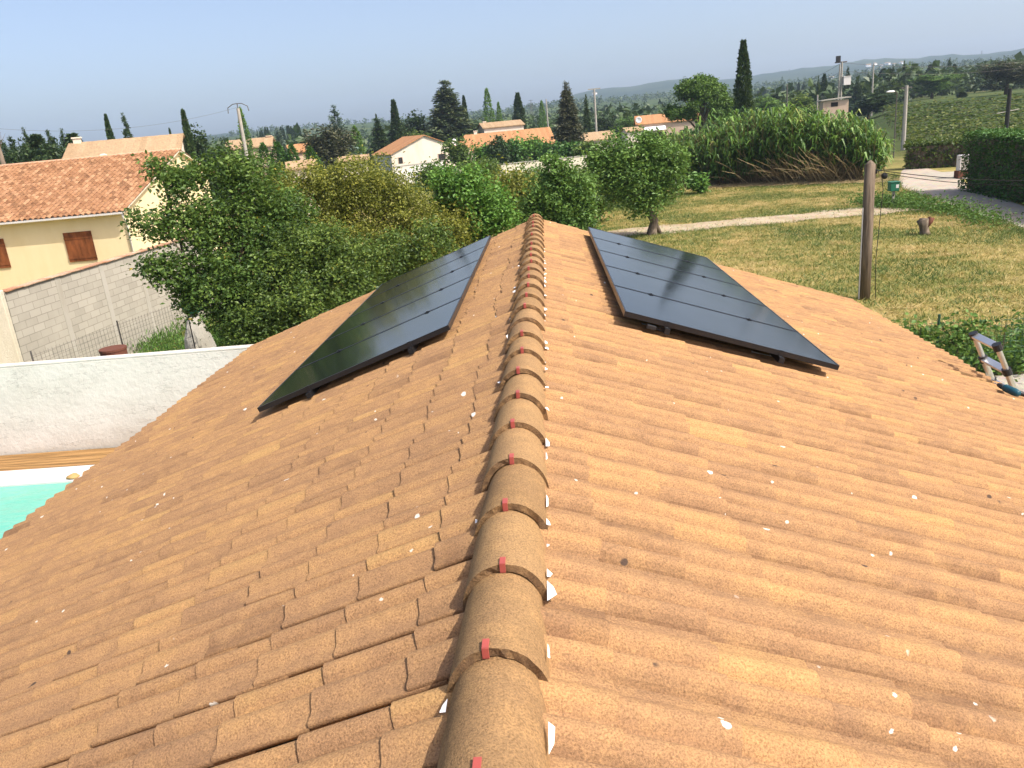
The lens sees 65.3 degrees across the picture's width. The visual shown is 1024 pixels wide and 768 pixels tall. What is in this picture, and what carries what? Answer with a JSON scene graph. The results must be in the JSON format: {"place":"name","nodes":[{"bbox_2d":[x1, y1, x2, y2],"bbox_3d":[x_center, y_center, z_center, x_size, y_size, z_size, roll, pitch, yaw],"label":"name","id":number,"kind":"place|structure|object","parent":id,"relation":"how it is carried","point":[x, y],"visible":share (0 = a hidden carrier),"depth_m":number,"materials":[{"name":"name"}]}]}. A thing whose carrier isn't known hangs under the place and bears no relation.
{"place":"outdoors","nodes":[
{"label":"outdoors","id":0,"kind":"place"},
{"bbox_2d":[0,0,1023,146],"label":"sky","id":1,"kind":"structure","parent":0,"point":[67,65],"materials":[{"name":"blue"}]},
{"bbox_2d":[453,155,586,176],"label":"boundary wall","id":2,"kind":"structure","parent":0,"point":[577,158],"depth_m":94.48,"materials":[{"name":"grey concrete"}]},
{"bbox_2d":[58,48,1023,147],"bbox_3d":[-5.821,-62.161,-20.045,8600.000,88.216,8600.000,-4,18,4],"label":"hills","id":3,"kind":"structure","parent":0,"point":[665,86],"depth_m":2246.95,"materials":[{"name":"green plant"}]},
{"bbox_2d":[150,67,1023,375],"bbox_3d":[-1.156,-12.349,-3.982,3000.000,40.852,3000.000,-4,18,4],"label":"ground","id":4,"kind":"structure","parent":0,"point":[896,163],"depth_m":32.38,"materials":[{"name":"green plant"}]},
{"bbox_2d":[0,290,23,363],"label":"rendered wall","id":5,"kind":"structure","parent":4,"relation":"on","point":[10,351],"depth_m":25.28,"materials":[{"name":"beige paint"}]},
{"bbox_2d":[14,137,33,162],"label":"dark thicket","id":6,"kind":"object","parent":4,"relation":"on","point":[21,152],"visible":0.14,"depth_m":74.21,"materials":[{"name":"green plant"}]},
{"bbox_2d":[26,133,49,160],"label":"conifer","id":7,"kind":"object","parent":4,"relation":"on","point":[35,140],"visible":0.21,"depth_m":76.07,"materials":[{"name":"green plant"}]},
{"bbox_2d":[21,141,61,162],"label":"dark thicket","id":8,"kind":"object","parent":4,"relation":"on","point":[44,156],"visible":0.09,"depth_m":74.64,"materials":[{"name":"green plant"}]},
{"bbox_2d":[3,238,216,361],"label":"block wall","id":9,"kind":"structure","parent":4,"relation":"on","point":[47,313],"depth_m":29.42,"materials":[{"name":"concrete"}]},
{"bbox_2d":[0,148,221,289],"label":"yellow house","id":10,"kind":"structure","parent":4,"relation":"on","point":[57,216],"depth_m":43.01,"materials":[{"name":"paint"}]},
{"bbox_2d":[30,307,195,360],"bbox_3d":[-10.931,-0.268,22.848,0.038,3.180,6.106,0,18,15],"label":"wire fence","id":11,"kind":"object","parent":4,"relation":"on","point":[117,325],"visible":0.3,"depth_m":23.13,"materials":[{"name":"grey metal"}]},
{"bbox_2d":[98,344,127,355],"bbox_3d":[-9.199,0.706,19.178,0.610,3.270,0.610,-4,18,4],"label":"barrel","id":12,"kind":"object","parent":4,"relation":"on","point":[120,349],"visible":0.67,"depth_m":18.55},
{"bbox_2d":[62,133,185,158],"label":"tan house","id":13,"kind":"structure","parent":4,"relation":"on","point":[77,147],"depth_m":71.61,"materials":[{"name":"tile"}]},
{"bbox_2d":[0,344,252,455],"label":"garden wall","id":14,"kind":"structure","parent":4,"relation":"on","point":[98,402],"depth_m":16.06,"materials":[{"name":"white paint"}]},
{"bbox_2d":[180,108,200,162],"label":"cypress tree","id":15,"kind":"object","parent":4,"relation":"on","point":[189,143],"visible":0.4,"depth_m":74.61,"materials":[{"name":"green plant"}]},
{"bbox_2d":[184,314,216,349],"bbox_3d":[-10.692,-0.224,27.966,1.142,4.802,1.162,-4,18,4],"label":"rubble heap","id":16,"kind":"object","parent":4,"relation":"on","point":[199,332],"visible":0.2,"depth_m":27.13,"materials":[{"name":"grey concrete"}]},
{"bbox_2d":[189,122,228,199],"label":"holm oak","id":17,"kind":"object","parent":4,"relation":"on","point":[201,144],"visible":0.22,"depth_m":76.64,"materials":[{"name":"green plant"}]},
{"bbox_2d":[117,138,340,345],"bbox_3d":[-7.434,-2.756,22.414,3.735,8.042,5.854,7,22,34],"label":"fruit tree","id":18,"kind":"object","parent":4,"relation":"on","point":[194,285],"visible":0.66,"depth_m":21.50,"materials":[{"name":"green plant"}]},
{"bbox_2d":[127,303,333,353],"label":"long grass","id":19,"kind":"structure","parent":4,"relation":"on","point":[149,343],"depth_m":32.23,"materials":[{"name":"green plant"}]},
{"bbox_2d":[237,107,255,185],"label":"utility pole","id":20,"kind":"object","parent":4,"relation":"on","point":[247,132],"visible":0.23,"depth_m":95.30,"materials":[{"name":"grey"}]},
{"bbox_2d":[225,135,275,185],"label":"stone house","id":21,"kind":"structure","parent":4,"relation":"on","point":[268,140],"depth_m":100.67,"materials":[{"name":"tile"}]},
{"bbox_2d":[267,141,290,186],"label":"clipped cypress","id":22,"kind":"object","parent":4,"relation":"on","point":[279,149],"visible":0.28,"depth_m":84.66,"materials":[{"name":"green plant"}]},
{"bbox_2d":[299,124,358,169],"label":"oak tree","id":23,"kind":"object","parent":4,"relation":"on","point":[331,140],"visible":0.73,"depth_m":101.85,"materials":[{"name":"green plant"}]},
{"bbox_2d":[218,210,463,345],"bbox_3d":[-4.720,-2.762,22.330,6.934,4.023,3.384,-17,21,-32],"label":"garden shrub","id":24,"kind":"object","parent":4,"relation":"on","point":[329,259],"visible":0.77,"depth_m":21.58,"materials":[{"name":"green plant"}]},
{"bbox_2d":[321,104,362,165],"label":"blue cedar","id":25,"kind":"object","parent":4,"relation":"on","point":[338,123],"visible":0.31,"depth_m":111.53,"materials":[{"name":"green plant"}]},
{"bbox_2d":[249,144,487,288],"bbox_3d":[-4.955,-5.263,27.421,8.420,5.693,4.967,-15,20,-27],"label":"olive shrub","id":26,"kind":"object","parent":4,"relation":"on","point":[348,198],"visible":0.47,"depth_m":26.56,"materials":[{"name":"green plant"}]},
{"bbox_2d":[367,117,389,166],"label":"fir tree","id":27,"kind":"object","parent":4,"relation":"on","point":[379,140],"visible":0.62,"depth_m":150.40,"materials":[{"name":"green plant"}]},
{"bbox_2d":[390,99,404,143],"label":"cypress tree","id":28,"kind":"object","parent":4,"relation":"on","point":[395,125],"visible":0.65,"depth_m":154.85,"materials":[{"name":"green plant"}]},
{"bbox_2d":[371,135,455,171],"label":"white house","id":29,"kind":"structure","parent":4,"relation":"on","point":[418,148],"depth_m":136.74,"materials":[{"name":"paint"}]},
{"bbox_2d":[401,108,428,134],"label":"holm oak","id":30,"kind":"object","parent":4,"relation":"on","point":[415,121],"visible":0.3,"depth_m":163.98,"materials":[{"name":"green plant"}]},
{"bbox_2d":[401,156,449,196],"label":"thorn bush","id":31,"kind":"object","parent":4,"relation":"on","point":[423,175],"visible":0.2,"depth_m":68.92,"materials":[{"name":"green plant"}]},
{"bbox_2d":[424,80,479,140],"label":"cedar tree","id":32,"kind":"object","parent":4,"relation":"on","point":[447,111],"visible":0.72,"depth_m":160.97,"materials":[{"name":"green plant"}]},
{"bbox_2d":[437,134,475,167],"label":"garden bush","id":33,"kind":"object","parent":4,"relation":"on","point":[456,153],"visible":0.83,"depth_m":112.28,"materials":[{"name":"green plant"}]},
{"bbox_2d":[432,152,507,185],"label":"hedge bush","id":34,"kind":"object","parent":4,"relation":"on","point":[491,167],"visible":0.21,"depth_m":67.02,"materials":[{"name":"green plant"}]},
{"bbox_2d":[421,157,528,246],"bbox_3d":[-1.348,-5.626,28.731,3.891,4.940,2.667,0,19,16],"label":"young tree","id":35,"kind":"object","parent":4,"relation":"on","point":[497,211],"visible":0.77,"depth_m":28.05,"materials":[{"name":"green plant"}]},
{"bbox_2d":[469,139,493,162],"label":"garden bush","id":36,"kind":"object","parent":4,"relation":"on","point":[480,150],"visible":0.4,"depth_m":109.76,"materials":[{"name":"green plant"}]},
{"bbox_2d":[482,88,495,121],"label":"poplar tree","id":37,"kind":"object","parent":4,"relation":"on","point":[487,101],"visible":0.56,"depth_m":188.59,"materials":[{"name":"green plant"}]},
{"bbox_2d":[484,134,514,164],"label":"garden bush","id":38,"kind":"object","parent":4,"relation":"on","point":[499,147],"visible":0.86,"depth_m":108.65,"materials":[{"name":"green plant"}]},
{"bbox_2d":[477,119,524,132],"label":"tall house","id":39,"kind":"structure","parent":4,"relation":"on","point":[498,126],"depth_m":160.02,"materials":[{"name":"tile"}]},
{"bbox_2d":[463,127,554,157],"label":"long house","id":40,"kind":"structure","parent":4,"relation":"on","point":[546,133],"depth_m":146.06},
{"bbox_2d":[0,214,1023,767],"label":"tiled house","id":41,"kind":"structure","parent":4,"relation":"on","point":[544,502],"depth_m":3.06,"materials":[{"name":"tile"}]},
{"bbox_2d":[305,385,321,398],"bbox_3d":[-1.391,-0.685,8.472,0.190,0.092,5.100,-4,18,4],"label":"mounting rail","id":42,"kind":"object","parent":41,"relation":"attached to","point":[311,393],"visible":0.08,"depth_m":6.08,"materials":[{"name":"metal"}]},
{"bbox_2d":[348,246,485,317],"bbox_3d":[-1.084,-1.203,9.374,1.640,0.048,1.014,-23,16,9],"label":"solar panel","id":43,"kind":"object","parent":42,"relation":"on","point":[426,277],"visible":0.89,"depth_m":9.34,"materials":[{"name":"black glass"}]},
{"bbox_2d":[408,343,419,354],"bbox_3d":[-0.598,-1.015,8.334,0.190,0.092,5.100,-4,18,4],"label":"mounting rail","id":44,"kind":"object","parent":41,"relation":"attached to","point":[412,350],"visible":0.1,"depth_m":5.93,"materials":[{"name":"metal"}]},
{"bbox_2d":[257,298,462,411],"bbox_3d":[-1.186,-0.249,6.510,1.640,0.090,1.032,-23,16,9],"label":"solar panel","id":45,"kind":"object","parent":44,"relation":"attached to","point":[426,325],"visible":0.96,"depth_m":6.34,"materials":[{"name":"black glass"}]},
{"bbox_2d":[296,276,472,369],"bbox_3d":[-1.158,-0.581,7.466,1.640,0.048,1.014,-23,16,9],"label":"solar panel","id":46,"kind":"object","parent":44,"relation":"attached to","point":[405,313],"visible":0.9,"depth_m":7.41,"materials":[{"name":"black glass"}]},
{"bbox_2d":[325,260,479,340],"bbox_3d":[-1.121,-0.892,8.420,1.640,0.048,1.014,-23,16,9],"label":"solar panel","id":47,"kind":"object","parent":44,"relation":"attached to","point":[413,295],"visible":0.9,"depth_m":8.38,"materials":[{"name":"black glass"}]},
{"bbox_2d":[367,235,491,298],"bbox_3d":[-1.045,-1.506,10.319,1.640,0.038,0.992,-23,16,9],"label":"solar panel","id":48,"kind":"object","parent":44,"relation":"attached to","point":[436,263],"visible":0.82,"depth_m":10.29,"materials":[{"name":"black glass"}]},
{"bbox_2d":[641,323,669,334],"bbox_3d":[1.167,-1.145,8.223,0.190,0.092,5.100,-4,18,4],"label":"mounting rail","id":49,"kind":"object","parent":41,"relation":"attached to","point":[665,330],"visible":0.13,"depth_m":5.82,"materials":[{"name":"metal"}]},
{"bbox_2d":[587,227,721,269],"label":"solar panel","id":50,"kind":"object","parent":49,"relation":"attached to","point":[650,247],"visible":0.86,"depth_m":10.11,"materials":[{"name":"black glass"}]},
{"bbox_2d":[597,250,765,305],"bbox_3d":[1.709,-1.100,8.243,1.640,0.048,1.014,14,18,-2],"label":"solar panel","id":51,"kind":"object","parent":49,"relation":"attached to","point":[628,263],"visible":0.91,"depth_m":8.20,"materials":[{"name":"black glass"}]},
{"bbox_2d":[604,265,797,331],"bbox_3d":[1.672,-0.789,7.289,1.640,0.048,1.014,14,18,-2],"label":"solar panel","id":52,"kind":"object","parent":49,"relation":"attached to","point":[639,282],"visible":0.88,"depth_m":7.24,"materials":[{"name":"black glass"}]},
{"bbox_2d":[613,285,839,369],"bbox_3d":[1.629,-0.456,6.333,1.640,0.090,1.032,14,18,-2],"label":"solar panel","id":53,"kind":"object","parent":49,"relation":"attached to","point":[705,322],"visible":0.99,"depth_m":6.17,"materials":[{"name":"black glass"}]},
{"bbox_2d":[751,351,784,363],"bbox_3d":[2.010,-0.935,8.259,0.190,0.092,5.100,-4,18,4],"label":"mounting rail","id":54,"kind":"object","parent":41,"relation":"attached to","point":[779,359],"visible":0.18,"depth_m":5.88,"materials":[{"name":"metal"}]},
{"bbox_2d":[592,237,742,286],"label":"solar panel","id":55,"kind":"object","parent":54,"relation":"on","point":[660,259],"visible":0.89,"depth_m":9.16,"materials":[{"name":"black glass"}]},
{"bbox_2d":[2,51,1023,174],"bbox_3d":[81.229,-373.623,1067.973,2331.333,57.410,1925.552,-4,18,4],"label":"woodland","id":56,"kind":"object","parent":4,"relation":"on","point":[966,83],"visible":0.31,"depth_m":247.55,"materials":[{"name":"green plant"}]},
{"bbox_2d":[482,154,546,233],"bbox_3d":[0.421,-9.507,40.823,4.427,4.592,4.027,-4,18,4],"label":"bramble bush","id":57,"kind":"object","parent":4,"relation":"on","point":[516,184],"visible":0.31,"depth_m":40.35,"materials":[{"name":"green plant"}]},
{"bbox_2d":[502,137,527,162],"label":"garden bush","id":58,"kind":"object","parent":4,"relation":"on","point":[516,156],"visible":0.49,"depth_m":110.60,"materials":[{"name":"green plant"}]},
{"bbox_2d":[512,92,526,128],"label":"cypress tree","id":59,"kind":"object","parent":4,"relation":"on","point":[519,111],"visible":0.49,"depth_m":179.06,"materials":[{"name":"green plant"}]},
{"bbox_2d":[512,131,544,161],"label":"garden bush","id":60,"kind":"object","parent":4,"relation":"on","point":[530,146],"visible":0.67,"depth_m":112.45,"materials":[{"name":"green plant"}]},
{"bbox_2d":[509,149,604,230],"bbox_3d":[1.624,-6.710,31.382,4.209,4.848,3.013,-4,18,4],"label":"tree","id":61,"kind":"object","parent":4,"relation":"on","point":[552,202],"visible":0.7,"depth_m":30.86,"materials":[{"name":"green plant"}]},
{"bbox_2d":[533,139,581,158],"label":"garden bush","id":62,"kind":"object","parent":4,"relation":"on","point":[566,150],"visible":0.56,"depth_m":108.52,"materials":[{"name":"green plant"}]},
{"bbox_2d":[550,81,587,156],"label":"spruce tree","id":63,"kind":"object","parent":4,"relation":"on","point":[568,125],"visible":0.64,"depth_m":112.88,"materials":[{"name":"green plant"}]},
{"bbox_2d":[583,94,592,132],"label":"fir tree","id":64,"kind":"object","parent":4,"relation":"on","point":[587,125],"visible":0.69,"depth_m":141.56,"materials":[{"name":"green plant"}]},
{"bbox_2d":[564,157,622,221],"bbox_3d":[4.498,-10.747,44.743,5.105,3.822,3.916,-4,18,4],"label":"hazel bush","id":65,"kind":"object","parent":4,"relation":"on","point":[601,207],"visible":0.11,"depth_m":44.43,"materials":[{"name":"green plant"}]},
{"bbox_2d":[577,130,616,146],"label":"cream cottage","id":66,"kind":"structure","parent":4,"relation":"on","point":[594,136],"depth_m":130.68,"materials":[{"name":"tile"}]},
{"bbox_2d":[592,114,621,132],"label":"broadleaf tree","id":67,"kind":"object","parent":4,"relation":"on","point":[601,121],"visible":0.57,"depth_m":165.28,"materials":[{"name":"green plant"}]},
{"bbox_2d":[570,124,704,234],"bbox_3d":[5.893,-9.519,37.909,5.216,5.425,4.367,12,25,43],"label":"mulberry tree","id":68,"kind":"object","parent":4,"relation":"on","point":[649,166],"visible":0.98,"depth_m":37.10,"materials":[{"name":"green plant"}]},
{"bbox_2d":[634,113,698,139],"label":"house","id":69,"kind":"structure","parent":4,"relation":"on","point":[659,121],"depth_m":150.28,"materials":[{"name":"concrete"}]},
{"bbox_2d":[658,72,734,133],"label":"umbrella pine","id":70,"kind":"object","parent":4,"relation":"on","point":[698,91],"visible":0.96,"depth_m":94.99,"materials":[{"name":"green plant"}]},
{"bbox_2d":[683,171,711,192],"bbox_3d":[12.918,-13.955,55.595,1.983,1.775,1.730,-9,18,-11],"label":"spurge clump","id":71,"kind":"object","parent":4,"relation":"on","point":[699,183],"visible":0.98,"depth_m":55.22,"materials":[{"name":"green plant"}]},
{"bbox_2d":[732,39,754,122],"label":"cypress tree","id":72,"kind":"object","parent":4,"relation":"on","point":[743,95],"visible":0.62,"depth_m":82.68,"materials":[{"name":"green plant"}]},
{"bbox_2d":[753,94,785,120],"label":"broadleaf tree","id":73,"kind":"object","parent":4,"relation":"on","point":[764,102],"visible":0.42,"depth_m":152.62,"materials":[{"name":"green plant"}]},
{"bbox_2d":[656,101,896,186],"bbox_3d":[18.152,-18.219,60.076,21.038,5.428,9.707,9,23,38],"label":"reed foliage","id":74,"kind":"object","parent":4,"relation":"on","point":[782,132],"visible":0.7,"depth_m":56.09,"materials":[{"name":"green plant"}]},
{"bbox_2d":[683,141,905,187],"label":"dry canes","id":75,"kind":"object","parent":4,"relation":"on","point":[811,180],"visible":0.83,"depth_m":55.37,"materials":[{"name":"plant"}]},
{"bbox_2d":[779,91,818,114],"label":"broadleaf tree","id":76,"kind":"object","parent":4,"relation":"on","point":[805,101],"visible":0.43,"depth_m":142.15,"materials":[{"name":"green plant"}]},
{"bbox_2d":[817,96,851,119],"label":"shed","id":77,"kind":"structure","parent":4,"relation":"on","point":[834,105],"depth_m":95.99,"materials":[{"name":"beige paint"}]},
{"bbox_2d":[835,56,850,99],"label":"transformer pole","id":78,"kind":"object","parent":4,"relation":"on","point":[845,80],"visible":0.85,"depth_m":102.58,"materials":[{"name":"concrete"}]},
{"bbox_2d":[848,90,894,120],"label":"broadleaf tree","id":79,"kind":"object","parent":4,"relation":"on","point":[874,100],"visible":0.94,"depth_m":146.36,"materials":[{"name":"green plant"}]},
{"bbox_2d":[858,160,887,299],"bbox_3d":[10.089,-4.276,22.327,0.616,3.866,0.329,3,20,24],"label":"wooden pole","id":80,"kind":"object","parent":4,"relation":"on","point":[866,244],"visible":0.99,"depth_m":22.26,"materials":[{"name":"brown wood"}]},
{"bbox_2d":[900,85,911,149],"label":"utility pole","id":81,"kind":"object","parent":4,"relation":"on","point":[904,124],"visible":0.95,"depth_m":75.54,"materials":[{"name":"concrete"}]},
{"bbox_2d":[837,185,1023,381],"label":"roadside weeds","id":82,"kind":"object","parent":4,"relation":"on","point":[901,203],"visible":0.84,"depth_m":35.23,"materials":[{"name":"green plant"}]},
{"bbox_2d":[908,73,965,98],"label":"broadleaf tree","id":83,"kind":"object","parent":4,"relation":"on","point":[933,84],"visible":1,"depth_m":190.24,"materials":[{"name":"green plant"}]},
{"bbox_2d":[902,136,978,168],"bbox_3d":[34.232,-16.662,56.917,11.651,2.446,2.043,3,19,23],"label":"vine hedge","id":84,"kind":"object","parent":4,"relation":"on","point":[942,152],"visible":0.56,"depth_m":57.98,"materials":[{"name":"green plant"}]},
{"bbox_2d":[884,95,1021,116],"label":"vine row","id":85,"kind":"object","parent":4,"relation":"on","point":[977,105],"visible":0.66,"depth_m":116.97,"materials":[{"name":"green plant"}]},
{"bbox_2d":[882,95,1023,114],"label":"vine row","id":86,"kind":"object","parent":4,"relation":"on","point":[939,104],"visible":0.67,"depth_m":121.66,"materials":[{"name":"green plant"}]},
{"bbox_2d":[885,104,1023,123],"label":"vine row","id":87,"kind":"object","parent":4,"relation":"on","point":[968,109],"visible":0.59,"depth_m":104.42,"materials":[{"name":"green plant"}]},
{"bbox_2d":[887,106,1023,124],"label":"vine row","id":88,"kind":"object","parent":4,"relation":"on","point":[943,112],"visible":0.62,"depth_m":101.80,"materials":[{"name":"green plant"}]},
{"bbox_2d":[889,101,1023,121],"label":"vine row","id":89,"kind":"object","parent":4,"relation":"on","point":[985,106],"visible":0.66,"depth_m":108.57,"materials":[{"name":"green plant"}]},
{"bbox_2d":[891,109,1023,128],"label":"vine row","id":90,"kind":"object","parent":4,"relation":"on","point":[950,118],"visible":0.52,"depth_m":98.31,"materials":[{"name":"green plant"}]},
{"bbox_2d":[895,117,1022,137],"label":"vine row","id":91,"kind":"object","parent":4,"relation":"on","point":[947,124],"visible":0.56,"depth_m":86.58,"materials":[{"name":"green plant"}]},
{"bbox_2d":[894,109,1023,126],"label":"vine row","id":92,"kind":"object","parent":4,"relation":"on","point":[925,120],"visible":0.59,"depth_m":95.14,"materials":[{"name":"green plant"}]},
{"bbox_2d":[895,113,1023,135],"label":"vine row","id":93,"kind":"object","parent":4,"relation":"on","point":[942,126],"visible":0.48,"depth_m":89.30,"materials":[{"name":"green plant"}]},
{"bbox_2d":[898,314,1023,373],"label":"fence","id":94,"kind":"object","parent":4,"relation":"on","point":[939,318],"visible":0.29,"depth_m":15.81,"materials":[{"name":"metal"}]},
{"bbox_2d":[884,309,1023,374],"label":"ivy","id":95,"kind":"object","parent":94,"relation":"attached to","point":[949,347],"visible":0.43,"depth_m":15.83,"materials":[{"name":"green plant"}]},
{"bbox_2d":[957,125,1023,205],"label":"clipped hedge","id":96,"kind":"object","parent":4,"relation":"on","point":[996,153],"visible":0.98,"depth_m":40.28,"materials":[{"name":"green plant"}]},
{"bbox_2d":[973,59,1023,94],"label":"broadleaf tree","id":97,"kind":"object","parent":4,"relation":"on","point":[1005,75],"visible":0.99,"depth_m":152.52,"materials":[{"name":"green plant"}]},
{"bbox_2d":[608,203,934,235],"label":"path","id":98,"kind":"structure","parent":0,"point":[797,217],"depth_m":40.24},
{"bbox_2d":[899,168,1023,226],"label":"road","id":99,"kind":"structure","parent":0,"point":[937,187],"depth_m":43.93,"materials":[{"name":"grey asphalt"}]},
{"bbox_2d":[994,374,1023,391],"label":"gravel yard","id":100,"kind":"structure","parent":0,"point":[1019,383],"depth_m":15.68,"materials":[{"name":"white gravel"}]},
{"bbox_2d":[969,331,1017,388],"bbox_3d":[5.365,1.071,8.046,1.540,3.323,0.502,-4,18,4],"label":"ladder","id":101,"kind":"object","parent":100,"relation":"on","point":[985,360],"visible":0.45,"depth_m":7.60,"materials":[{"name":"metal"}]},
{"label":"patio","id":102,"kind":"structure","parent":0,"visible":0},
{"bbox_2d":[0,465,92,538],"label":"swimming pool","id":103,"kind":"structure","parent":102,"relation":"on","point":[24,493],"depth_m":14.72,"materials":[{"name":"liquid"}]},
{"bbox_2d":[0,447,115,470],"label":"pool deck","id":104,"kind":"structure","parent":102,"relation":"on","point":[51,459],"depth_m":16.01,"materials":[{"name":"brown wood"}]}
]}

